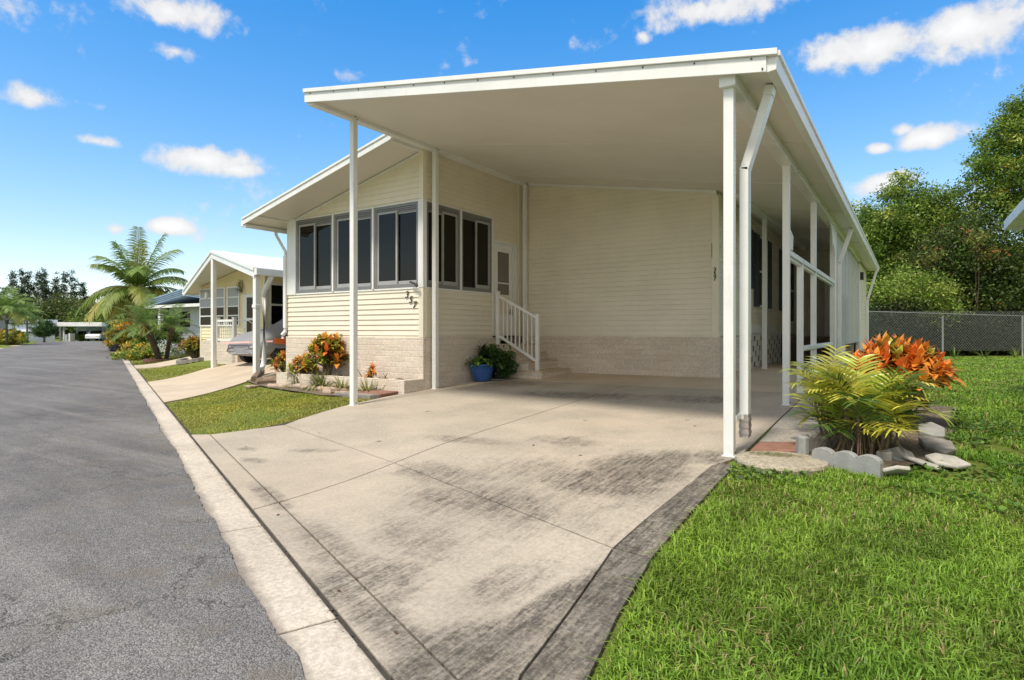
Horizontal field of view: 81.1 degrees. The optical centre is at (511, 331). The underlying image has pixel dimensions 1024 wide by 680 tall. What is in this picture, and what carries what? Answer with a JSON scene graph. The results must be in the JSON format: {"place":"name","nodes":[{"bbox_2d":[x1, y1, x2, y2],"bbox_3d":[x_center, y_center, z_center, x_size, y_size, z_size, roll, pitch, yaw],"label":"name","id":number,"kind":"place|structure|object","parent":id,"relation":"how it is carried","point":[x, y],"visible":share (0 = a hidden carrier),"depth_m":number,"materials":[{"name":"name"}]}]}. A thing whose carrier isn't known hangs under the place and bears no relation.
{"place":"outdoors","nodes":[
{"label":"outdoors","id":0,"kind":"place"},
{"bbox_2d":[35,341,101,342],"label":"cross street","id":1,"kind":"structure","parent":0,"point":[76,341],"depth_m":78.90,"materials":[{"name":"grey asphalt"}]},
{"bbox_2d":[85,330,101,340],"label":"parked car","id":2,"kind":"object","parent":1,"relation":"on","point":[96,335],"visible":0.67,"depth_m":80.19,"materials":[{"name":"white paint"}]},
{"bbox_2d":[0,342,305,679],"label":"road","id":3,"kind":"structure","parent":0,"point":[116,560],"depth_m":3.63,"materials":[{"name":"grey asphalt"}]},
{"bbox_2d":[134,356,191,368],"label":"path","id":4,"kind":"structure","parent":0,"point":[160,364],"depth_m":22.45,"materials":[{"name":"concrete"}]},
{"bbox_2d":[148,357,281,403],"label":"driveway","id":5,"kind":"structure","parent":0,"point":[207,381],"depth_m":14.80,"materials":[{"name":"concrete"}]},
{"bbox_2d":[182,250,282,373],"bbox_3d":[-5.727,-0.676,23.329,9.360,3.623,15.515,0,0,34],"label":"neighbour home","id":6,"kind":"object","parent":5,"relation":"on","point":[214,280],"visible":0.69,"depth_m":19.60,"materials":[{"name":"white metal"}]},
{"bbox_2d":[200,288,210,325],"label":"window","id":7,"kind":"structure","parent":6,"relation":"in","point":[205,304],"depth_m":21.33,"materials":[{"name":"white metal"}]},
{"bbox_2d":[217,287,224,324],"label":"window","id":8,"kind":"structure","parent":6,"relation":"in","point":[220,290],"depth_m":20.77,"materials":[{"name":"grey glass"}]},
{"bbox_2d":[207,317,252,341],"bbox_3d":[-8.959,0.050,18.942,2.508,1.000,0.120,0,0,34],"label":"porch railing","id":9,"kind":"object","parent":6,"relation":"on","point":[233,320],"visible":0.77,"depth_m":18.95,"materials":[{"name":"white metal"}]},
{"bbox_2d":[227,286,239,325],"bbox_3d":[-9.500,-0.858,20.372,0.716,1.357,0.033,0,0,34],"label":"window","id":10,"kind":"structure","parent":6,"relation":"in","point":[233,298],"depth_m":20.37,"materials":[{"name":"grey glass"}]},
{"bbox_2d":[244,293,252,332],"bbox_3d":[-8.652,-0.510,19.806,0.747,1.560,0.040,0,0,34],"label":"door","id":11,"kind":"structure","parent":6,"relation":"in","point":[248,299],"depth_m":19.85,"materials":[{"name":"white metal"}]},
{"bbox_2d":[269,283,282,326],"bbox_3d":[-7.690,-0.879,19.890,0.033,1.436,0.889,0,0,34],"label":"window","id":12,"kind":"structure","parent":6,"relation":"in","point":[276,289],"depth_m":19.73,"materials":[{"name":"black glass"}]},
{"bbox_2d":[223,319,287,362],"bbox_3d":[-6.306,0.012,19.274,1.916,1.881,5.309,0,0,34],"label":"covered car","id":13,"kind":"object","parent":5,"relation":"on","point":[241,345],"visible":0.2,"depth_m":17.18,"materials":[{"name":"grey metal"}]},
{"bbox_2d":[0,336,1023,679],"bbox_3d":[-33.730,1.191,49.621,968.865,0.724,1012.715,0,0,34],"label":"ground","id":14,"kind":"structure","parent":0,"point":[648,572],"depth_m":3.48,"materials":[{"name":"green plant"}]},
{"bbox_2d":[6,270,18,302],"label":"dark pine","id":15,"kind":"object","parent":14,"relation":"on","point":[12,283],"visible":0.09,"depth_m":131.68,"materials":[{"name":"green plant"}]},
{"bbox_2d":[0,327,26,344],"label":"flowering shrub","id":16,"kind":"object","parent":14,"relation":"on","point":[12,339],"visible":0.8,"depth_m":56.81,"materials":[{"name":"yellow plant"}]},
{"bbox_2d":[0,285,40,330],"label":"queen palm","id":17,"kind":"object","parent":14,"relation":"on","point":[6,305],"visible":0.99,"depth_m":58.01,"materials":[{"name":"green plant"}]},
{"bbox_2d":[14,268,27,307],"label":"dark pine","id":18,"kind":"object","parent":14,"relation":"on","point":[21,291],"visible":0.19,"depth_m":131.67,"materials":[{"name":"green plant"}]},
{"bbox_2d":[9,302,49,342],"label":"queen palm","id":19,"kind":"object","parent":14,"relation":"on","point":[31,310],"visible":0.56,"depth_m":63.91,"materials":[{"name":"green plant"}]},
{"bbox_2d":[21,271,39,302],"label":"dark pine","id":20,"kind":"object","parent":14,"relation":"on","point":[28,288],"visible":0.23,"depth_m":131.56,"materials":[{"name":"green plant"}]},
{"bbox_2d":[8,319,57,341],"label":"white home","id":21,"kind":"object","parent":14,"relation":"on","point":[34,338],"visible":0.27,"depth_m":77.11,"materials":[{"name":"metal"}]},
{"bbox_2d":[28,267,49,304],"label":"dark pine","id":22,"kind":"object","parent":14,"relation":"on","point":[36,283],"visible":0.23,"depth_m":131.62,"materials":[{"name":"green plant"}]},
{"bbox_2d":[28,319,59,341],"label":"topiary tree","id":23,"kind":"object","parent":14,"relation":"on","point":[45,330],"visible":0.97,"depth_m":71.50,"materials":[{"name":"green plant"}]},
{"bbox_2d":[38,271,51,304],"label":"dark pine","id":24,"kind":"object","parent":14,"relation":"on","point":[46,290],"visible":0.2,"depth_m":131.43,"materials":[{"name":"green plant"}]},
{"bbox_2d":[29,292,78,338],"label":"oak tree","id":25,"kind":"object","parent":14,"relation":"on","point":[47,309],"visible":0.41,"depth_m":105.75,"materials":[{"name":"green plant"}]},
{"bbox_2d":[48,272,59,336],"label":"dark pine","id":26,"kind":"object","parent":14,"relation":"on","point":[56,281],"visible":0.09,"depth_m":131.81,"materials":[{"name":"green plant"}]},
{"bbox_2d":[55,271,69,336],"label":"dark pine","id":27,"kind":"object","parent":14,"relation":"on","point":[62,286],"visible":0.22,"depth_m":131.98,"materials":[{"name":"green plant"}]},
{"bbox_2d":[39,292,94,335],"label":"oak tree","id":28,"kind":"object","parent":14,"relation":"on","point":[66,297],"visible":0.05,"depth_m":110.40,"materials":[{"name":"green plant"}]},
{"bbox_2d":[39,298,95,332],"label":"oak tree","id":29,"kind":"object","parent":14,"relation":"on","point":[81,301],"visible":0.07,"depth_m":107.97,"materials":[{"name":"green plant"}]},
{"bbox_2d":[64,268,82,331],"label":"dark pine","id":30,"kind":"object","parent":14,"relation":"on","point":[72,291],"visible":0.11,"depth_m":131.50,"materials":[{"name":"green plant"}]},
{"bbox_2d":[54,322,106,340],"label":"white carport","id":31,"kind":"object","parent":14,"relation":"on","point":[71,336],"visible":0.54,"depth_m":80.59,"materials":[{"name":"metal"}]},
{"bbox_2d":[55,303,105,330],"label":"broadleaf tree","id":32,"kind":"object","parent":14,"relation":"on","point":[80,317],"visible":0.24,"depth_m":97.17,"materials":[{"name":"green plant"}]},
{"bbox_2d":[77,282,88,300],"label":"dark pine","id":33,"kind":"object","parent":14,"relation":"on","point":[82,285],"visible":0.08,"depth_m":131.71,"materials":[{"name":"green plant"}]},
{"bbox_2d":[74,326,101,340],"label":"pale blue home","id":34,"kind":"object","parent":14,"relation":"on","point":[85,330],"visible":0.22,"depth_m":84.00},
{"bbox_2d":[102,318,133,349],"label":"flowering shrub","id":35,"kind":"object","parent":14,"relation":"on","point":[109,343],"visible":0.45,"depth_m":42.47,"materials":[{"name":"green plant"}]},
{"bbox_2d":[118,338,137,353],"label":"flowering shrub","id":36,"kind":"object","parent":14,"relation":"on","point":[126,345],"visible":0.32,"depth_m":33.81,"materials":[{"name":"yellow plant"}]},
{"bbox_2d":[106,348,154,360],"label":"flowering shrub","id":37,"kind":"object","parent":14,"relation":"on","point":[129,355],"visible":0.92,"depth_m":27.57,"materials":[{"name":"green plant"}]},
{"bbox_2d":[75,226,187,331],"bbox_3d":[-25.205,-2.893,40.011,7.103,8.270,6.658,0,0,20],"label":"coconut palm","id":38,"kind":"object","parent":14,"relation":"on","point":[136,275],"visible":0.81,"depth_m":39.46,"materials":[{"name":"green plant"}]},
{"bbox_2d":[129,342,164,358],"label":"flowering shrub","id":39,"kind":"object","parent":14,"relation":"on","point":[145,347],"visible":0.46,"depth_m":28.19,"materials":[{"name":"green plant"}]},
{"bbox_2d":[97,293,199,358],"bbox_3d":[-14.714,-0.174,24.513,3.641,2.898,3.228,0,0,16],"label":"date palm","id":40,"kind":"object","parent":14,"relation":"on","point":[175,320],"visible":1,"depth_m":24.47,"materials":[{"name":"green plant"}]},
{"bbox_2d":[126,319,183,348],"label":"green bush","id":41,"kind":"object","parent":14,"relation":"on","point":[142,339],"visible":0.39,"depth_m":32.39,"materials":[{"name":"green plant"}]},
{"bbox_2d":[146,289,199,342],"bbox_3d":[-14.518,-0.615,36.352,7.550,3.330,11.200,0,0,34],"label":"grey blue home","id":42,"kind":"object","parent":14,"relation":"on","point":[192,303],"visible":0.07,"depth_m":32.81,"materials":[{"name":"grey paint"}]},
{"bbox_2d":[160,341,187,355],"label":"flowering shrub","id":43,"kind":"object","parent":14,"relation":"on","point":[173,348],"visible":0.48,"depth_m":26.68,"materials":[{"name":"green plant"}]},
{"bbox_2d":[176,335,199,357],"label":"croton shrub","id":44,"kind":"object","parent":14,"relation":"on","point":[190,346],"visible":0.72,"depth_m":21.86,"materials":[{"name":"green plant"}]},
{"bbox_2d":[176,357,203,364],"bbox_3d":[-11.561,0.989,21.872,1.816,0.414,1.087,0,0,10],"label":"block edging","id":45,"kind":"object","parent":14,"relation":"on","point":[185,361],"visible":0.65,"depth_m":21.36,"materials":[{"name":"grey concrete"}]},
{"bbox_2d":[117,352,385,679],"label":"gutter","id":46,"kind":"object","parent":14,"relation":"on","point":[282,590],"visible":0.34,"depth_m":3.23,"materials":[{"name":"concrete"}]},
{"bbox_2d":[129,360,392,679],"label":"gutter seam","id":47,"kind":"object","parent":46,"relation":"on","point":[376,663],"visible":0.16,"depth_m":3.29,"materials":[{"name":"grey concrete"}]},
{"bbox_2d":[131,351,372,434],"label":"grass","id":48,"kind":"structure","parent":14,"relation":"on","point":[275,399],"depth_m":10.07,"materials":[{"name":"green plant"}]},
{"bbox_2d":[246,375,379,396],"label":"mulch","id":49,"kind":"object","parent":14,"relation":"on","point":[318,392],"visible":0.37,"depth_m":11.19,"materials":[{"name":"brown plant"}]},
{"bbox_2d":[256,376,275,384],"bbox_3d":[-5.165,1.052,13.014,0.912,0.265,0.198,0,0,18],"label":"landscape timber","id":50,"kind":"object","parent":49,"relation":"on","point":[265,380],"visible":0.43,"depth_m":13.00,"materials":[{"name":"brown wood"}]},
{"bbox_2d":[268,349,285,371],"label":"croton shrub","id":51,"kind":"object","parent":49,"relation":"on","point":[281,357],"visible":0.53,"depth_m":13.68,"materials":[{"name":"orange plant"}]},
{"bbox_2d":[267,383,302,388],"bbox_3d":[-4.501,1.084,11.869,1.383,0.172,0.121,0,0,43],"label":"landscape timber","id":52,"kind":"object","parent":49,"relation":"on","point":[297,385],"visible":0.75,"depth_m":11.85,"materials":[{"name":"brown wood"}]},
{"bbox_2d":[298,370,334,391],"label":"grass clump","id":53,"kind":"object","parent":49,"relation":"on","point":[318,382],"visible":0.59,"depth_m":11.15,"materials":[{"name":"green plant"}]},
{"bbox_2d":[334,392,378,398],"bbox_3d":[-2.612,1.078,10.055,0.911,0.081,0.180,0,0,34],"label":"paver","id":54,"kind":"object","parent":49,"relation":"on","point":[362,395],"visible":0.79,"depth_m":9.90,"materials":[{"name":"grey concrete"}]},
{"bbox_2d":[358,390,397,397],"bbox_3d":[-2.375,1.062,10.246,0.796,0.091,0.399,0,0,34],"label":"paver","id":55,"kind":"object","parent":49,"relation":"on","point":[383,393],"visible":0.59,"depth_m":10.11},
{"bbox_2d":[276,372,422,393],"bbox_3d":[-3.180,1.067,11.351,3.541,0.465,0.470,0,0,34],"label":"block planter","id":56,"kind":"object","parent":14,"relation":"on","point":[402,386],"visible":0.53,"depth_m":10.66,"materials":[{"name":"beige concrete"}]},
{"bbox_2d":[284,352,317,373],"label":"croton shrub","id":57,"kind":"object","parent":56,"relation":"in","point":[297,361],"visible":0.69,"depth_m":11.90,"materials":[{"name":"orange plant"}]},
{"bbox_2d":[299,329,349,374],"bbox_3d":[-3.611,0.438,11.592,1.000,0.978,1.012,0,0,34],"label":"croton shrub","id":58,"kind":"object","parent":56,"relation":"in","point":[324,347],"visible":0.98,"depth_m":11.48,"materials":[{"name":"orange plant"}]},
{"bbox_2d":[241,134,866,389],"bbox_3d":[3.912,-1.024,17.427,10.270,4.649,19.038,0,0,34],"label":"mobile home","id":59,"kind":"object","parent":14,"relation":"on","point":[624,282],"visible":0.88,"depth_m":11.83,"materials":[{"name":"beige"}]},
{"bbox_2d":[296,215,332,292],"bbox_3d":[-4.034,-1.562,12.283,1.145,1.525,0.082,0,0,34],"label":"window","id":60,"kind":"structure","parent":59,"relation":"in","point":[313,235],"depth_m":12.29,"materials":[{"name":"black glass"}]},
{"bbox_2d":[334,209,371,290],"bbox_3d":[-3.064,-1.562,11.639,1.085,1.525,0.082,0,0,34],"label":"window","id":61,"kind":"structure","parent":59,"relation":"in","point":[341,222],"depth_m":11.70,"materials":[{"name":"glass"}]},
{"bbox_2d":[375,201,417,288],"bbox_3d":[-2.106,-1.562,11.002,1.115,1.525,0.082,0,0,34],"label":"window","id":62,"kind":"structure","parent":59,"relation":"in","point":[396,226],"depth_m":10.99,"materials":[{"name":"black glass"}]},
{"bbox_2d":[427,202,459,289],"bbox_3d":[-1.298,-1.562,11.091,0.082,1.525,0.960,0,0,34],"label":"window","id":63,"kind":"structure","parent":59,"relation":"in","point":[449,218],"depth_m":11.17,"materials":[{"name":"glass"}]},
{"bbox_2d":[462,211,491,292],"bbox_3d":[-0.731,-1.562,11.945,0.082,1.525,1.010,0,0,34],"label":"window","id":64,"kind":"structure","parent":59,"relation":"in","point":[476,229],"depth_m":11.94,"materials":[{"name":"black glass"}]},
{"bbox_2d":[492,240,516,336],"bbox_3d":[-0.147,-0.890,12.752,0.102,2.020,0.920,0,0,34],"label":"door","id":65,"kind":"structure","parent":59,"relation":"in","point":[504,254],"depth_m":12.77,"materials":[{"name":"white metal"}]},
{"bbox_2d":[760,236,767,307],"bbox_3d":[5.985,-1.400,14.272,0.055,1.660,1.000,0,0,34],"label":"window","id":66,"kind":"structure","parent":59,"relation":"in","point":[760,236],"depth_m":14.14,"materials":[{"name":"black glass"}]},
{"bbox_2d":[790,263,794,322],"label":"window","id":67,"kind":"structure","parent":59,"relation":"in","point":[792,267],"depth_m":17.90,"materials":[{"name":"black glass"}]},
{"bbox_2d":[825,274,829,336],"bbox_3d":[9.610,-0.775,17.717,0.600,1.850,0.210,0,0,34],"label":"back door","id":68,"kind":"structure","parent":59,"relation":"in","point":[827,287],"depth_m":17.78,"materials":[{"name":"white metal"}]},
{"bbox_2d":[750,442,795,452],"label":"paving slab","id":69,"kind":"structure","parent":14,"relation":"on","point":[777,446],"depth_m":5.58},
{"bbox_2d":[735,451,828,477],"bbox_3d":[2.310,1.128,5.140,0.740,0.082,0.740,0,0,34],"label":"stepping stone","id":70,"kind":"object","parent":14,"relation":"on","point":[778,461],"visible":0.88,"depth_m":5.00,"materials":[{"name":"concrete"}]},
{"bbox_2d":[760,429,823,441],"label":"paving slab","id":71,"kind":"structure","parent":14,"relation":"on","point":[779,435],"depth_m":6.07,"materials":[{"name":"concrete"}]},
{"bbox_2d":[795,435,808,454],"bbox_3d":[2.617,1.040,5.373,0.092,0.200,0.147,0,0,6],"label":"edging stone","id":72,"kind":"object","parent":14,"relation":"on","point":[801,444],"visible":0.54,"depth_m":5.33,"materials":[{"name":"grey concrete"}]},
{"bbox_2d":[771,396,842,433],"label":"paving slab","id":73,"kind":"structure","parent":14,"relation":"on","point":[783,422],"depth_m":6.71,"materials":[{"name":"concrete"}]},
{"bbox_2d":[812,447,883,477],"bbox_3d":[2.757,1.074,4.931,0.070,0.180,0.548,0,0,-35],"label":"edging block","id":74,"kind":"object","parent":14,"relation":"on","point":[870,464],"depth_m":4.87,"materials":[{"name":"grey concrete"}]},
{"bbox_2d":[778,344,956,458],"bbox_3d":[3.090,0.728,5.512,1.245,1.198,1.676,0,0,-24],"label":"palm shrub","id":75,"kind":"object","parent":14,"relation":"on","point":[866,407],"visible":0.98,"depth_m":5.24,"materials":[{"name":"green plant"}]},
{"bbox_2d":[851,192,891,305],"bbox_3d":[21.906,-3.727,36.836,5.827,9.375,5.015,0,0,34],"label":"broadleaf tree","id":76,"kind":"object","parent":14,"relation":"on","point":[858,207],"visible":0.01,"depth_m":36.38,"materials":[{"name":"green plant"}]},
{"bbox_2d":[726,407,1023,512],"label":"ground cover","id":77,"kind":"object","parent":14,"relation":"on","point":[974,465],"visible":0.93,"depth_m":4.70,"materials":[{"name":"green plant"}]},
{"bbox_2d":[809,405,956,467],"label":"mulch","id":78,"kind":"object","parent":14,"relation":"on","point":[921,452],"visible":0.23,"depth_m":5.87,"materials":[{"name":"brown plant"}]},
{"bbox_2d":[808,434,826,451],"bbox_3d":[2.800,1.037,5.480,0.156,0.188,0.105,0,0,23],"label":"edging stone","id":79,"kind":"object","parent":78,"relation":"on","point":[812,444],"visible":0.46,"depth_m":5.45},
{"bbox_2d":[876,450,891,460],"bbox_3d":[3.169,1.068,5.095,0.128,0.107,0.093,0,0,2],"label":"edging stone","id":80,"kind":"object","parent":78,"relation":"on","point":[886,455],"visible":0.61,"depth_m":5.06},
{"bbox_2d":[848,330,966,423],"bbox_3d":[4.154,0.518,6.416,1.123,1.059,1.101,0,0,-9],"label":"croton shrub","id":81,"kind":"object","parent":78,"relation":"on","point":[897,351],"visible":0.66,"depth_m":6.22,"materials":[{"name":"orange plant"}]},
{"bbox_2d":[917,422,944,437],"bbox_3d":[4.174,0.985,5.952,0.228,0.136,0.316,0,0,34],"label":"edging stone","id":82,"kind":"object","parent":78,"relation":"on","point":[934,429],"visible":0.7,"depth_m":5.91,"materials":[{"name":"grey stone"}]},
{"bbox_2d":[883,465,910,475],"bbox_3d":[3.029,1.112,4.716,0.191,0.147,0.218,0,0,34],"label":"broken paver","id":83,"kind":"object","parent":14,"relation":"on","point":[895,470],"visible":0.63,"depth_m":4.66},
{"bbox_2d":[887,447,914,465],"bbox_3d":[3.324,1.078,5.108,0.225,0.171,0.176,0,0,-16],"label":"edging stone","id":84,"kind":"object","parent":14,"relation":"on","point":[895,451],"visible":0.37,"depth_m":5.10,"materials":[{"name":"grey stone"}]},
{"bbox_2d":[869,296,942,343],"bbox_3d":[17.097,-0.161,27.542,4.591,3.041,3.529,0,0,34],"label":"undergrowth bush","id":85,"kind":"object","parent":14,"relation":"on","point":[891,328],"visible":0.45,"depth_m":26.98,"materials":[{"name":"green plant"}]},
{"bbox_2d":[855,167,982,295],"bbox_3d":[22.515,-3.994,33.488,8.169,10.322,6.266,0,0,14],"label":"broadleaf tree","id":86,"kind":"object","parent":14,"relation":"on","point":[899,218],"visible":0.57,"depth_m":32.68,"materials":[{"name":"green plant"}]},
{"bbox_2d":[899,453,944,469],"bbox_3d":[3.366,1.076,4.922,0.079,0.082,0.405,0,0,-23],"label":"broken paver","id":87,"kind":"object","parent":14,"relation":"on","point":[916,460],"visible":0.71,"depth_m":4.92,"materials":[{"name":"grey stone"}]},
{"bbox_2d":[866,259,982,336],"bbox_3d":[18.402,-1.144,28.239,5.938,4.513,4.027,0,0,34],"label":"leafy bush","id":88,"kind":"object","parent":14,"relation":"on","point":[911,288],"visible":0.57,"depth_m":27.35,"materials":[{"name":"green plant"}]},
{"bbox_2d":[881,306,984,355],"bbox_3d":[19.249,0.035,28.067,4.759,3.177,3.183,0,0,34],"label":"undergrowth bush","id":89,"kind":"object","parent":14,"relation":"on","point":[947,341],"visible":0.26,"depth_m":27.24,"materials":[{"name":"green plant"}]},
{"bbox_2d":[918,436,955,454],"bbox_3d":[3.844,1.033,5.379,0.244,0.108,0.516,0,0,24],"label":"edging stone","id":90,"kind":"object","parent":14,"relation":"on","point":[933,444],"visible":0.85,"depth_m":5.34,"materials":[{"name":"grey stone"}]},
{"bbox_2d":[869,311,1023,355],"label":"chain link fence","id":91,"kind":"object","parent":14,"relation":"on","point":[943,336],"visible":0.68,"depth_m":25.93,"materials":[{"name":"metal"}]},
{"bbox_2d":[887,222,1009,309],"bbox_3d":[21.771,-2.187,30.023,5.073,6.856,4.746,0,0,34],"label":"leafy bush","id":92,"kind":"object","parent":14,"relation":"on","point":[914,259],"visible":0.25,"depth_m":29.55,"materials":[{"name":"green plant"}]},
{"bbox_2d":[925,453,971,468],"bbox_3d":[3.583,1.065,4.915,0.311,0.077,0.278,0,0,34],"label":"broken paver","id":93,"kind":"object","parent":14,"relation":"on","point":[950,461],"visible":0.94,"depth_m":4.87,"materials":[{"name":"grey stone"}]},
{"bbox_2d":[902,206,1023,338],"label":"vine covered tree","id":94,"kind":"object","parent":14,"relation":"on","point":[996,271],"visible":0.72,"depth_m":28.15,"materials":[{"name":"green plant"}]},
{"bbox_2d":[916,226,1010,348],"bbox_3d":[20.860,-2.024,27.571,3.856,5.761,1.494,0,0,7],"label":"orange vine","id":95,"kind":"object","parent":94,"relation":"hanging from","point":[978,238],"visible":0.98,"depth_m":27.53,"materials":[{"name":"green plant"}]},
{"bbox_2d":[922,299,1023,355],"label":"undergrowth bush","id":96,"kind":"object","parent":14,"relation":"on","point":[979,331],"visible":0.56,"depth_m":27.24,"materials":[{"name":"green plant"}]},
{"bbox_2d":[938,83,1023,353],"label":"vine covered tree","id":97,"kind":"object","parent":14,"relation":"on","point":[999,176],"visible":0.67,"depth_m":29.52,"materials":[{"name":"green plant"}]},
{"bbox_2d":[971,304,1023,355],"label":"undergrowth bush","id":98,"kind":"object","parent":14,"relation":"on","point":[1016,344],"visible":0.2,"depth_m":27.83,"materials":[{"name":"green plant"}]},
{"bbox_2d":[1004,199,1023,231],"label":"neighbour home","id":99,"kind":"object","parent":14,"relation":"on","point":[1014,221],"visible":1,"depth_m":9.77,"materials":[{"name":"white metal"}]},
{"bbox_2d":[0,0,1023,321],"label":"sky","id":100,"kind":"structure","parent":0,"point":[182,119],"materials":[{"name":"blue"}]},
{"bbox_2d":[191,362,846,679],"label":"driveway","id":101,"kind":"structure","parent":0,"point":[464,531],"depth_m":4.47,"materials":[{"name":"concrete"}]},
{"bbox_2d":[469,363,494,381],"bbox_3d":[-0.584,0.798,11.626,0.510,0.335,0.510,0,0,34],"label":"flower pot","id":102,"kind":"object","parent":101,"relation":"on","point":[481,373],"visible":0.88,"depth_m":11.45,"materials":[{"name":"blue ceramic"}]},
{"bbox_2d":[464,339,499,367],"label":"potted plant","id":103,"kind":"object","parent":102,"relation":"in","point":[482,353],"visible":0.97,"depth_m":11.54,"materials":[{"name":"green plant"}]},
{"bbox_2d":[492,343,569,378],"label":"entry steps","id":104,"kind":"structure","parent":101,"relation":"on","point":[526,368],"depth_m":12.10,"materials":[{"name":"concrete"}]},
{"bbox_2d":[495,291,539,370],"bbox_3d":[0.107,-0.028,12.025,1.030,1.595,0.080,0,0,34],"label":"stair railing","id":105,"kind":"object","parent":104,"relation":"on","point":[536,359],"visible":0.99,"depth_m":11.93,"materials":[{"name":"white metal"}]},
{"bbox_2d":[303,48,879,457],"bbox_3d":[5.412,-1.157,15.479,6.285,4.610,20.884,0,0,34],"label":"carport","id":106,"kind":"object","parent":101,"relation":"on","point":[737,128],"visible":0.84,"depth_m":7.99,"materials":[{"name":"white metal"}]},
{"bbox_3d":[-0.274,0.938,11.731,0.380,0.020,0.380,0,0,34],"label":"plant saucer","id":107,"kind":"object","parent":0,"visible":0},
{"bbox_2d":[479,343,518,379],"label":"leafy plant","id":108,"kind":"object","parent":107,"relation":"on","point":[502,370],"visible":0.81,"depth_m":11.71,"materials":[{"name":"green plant"}]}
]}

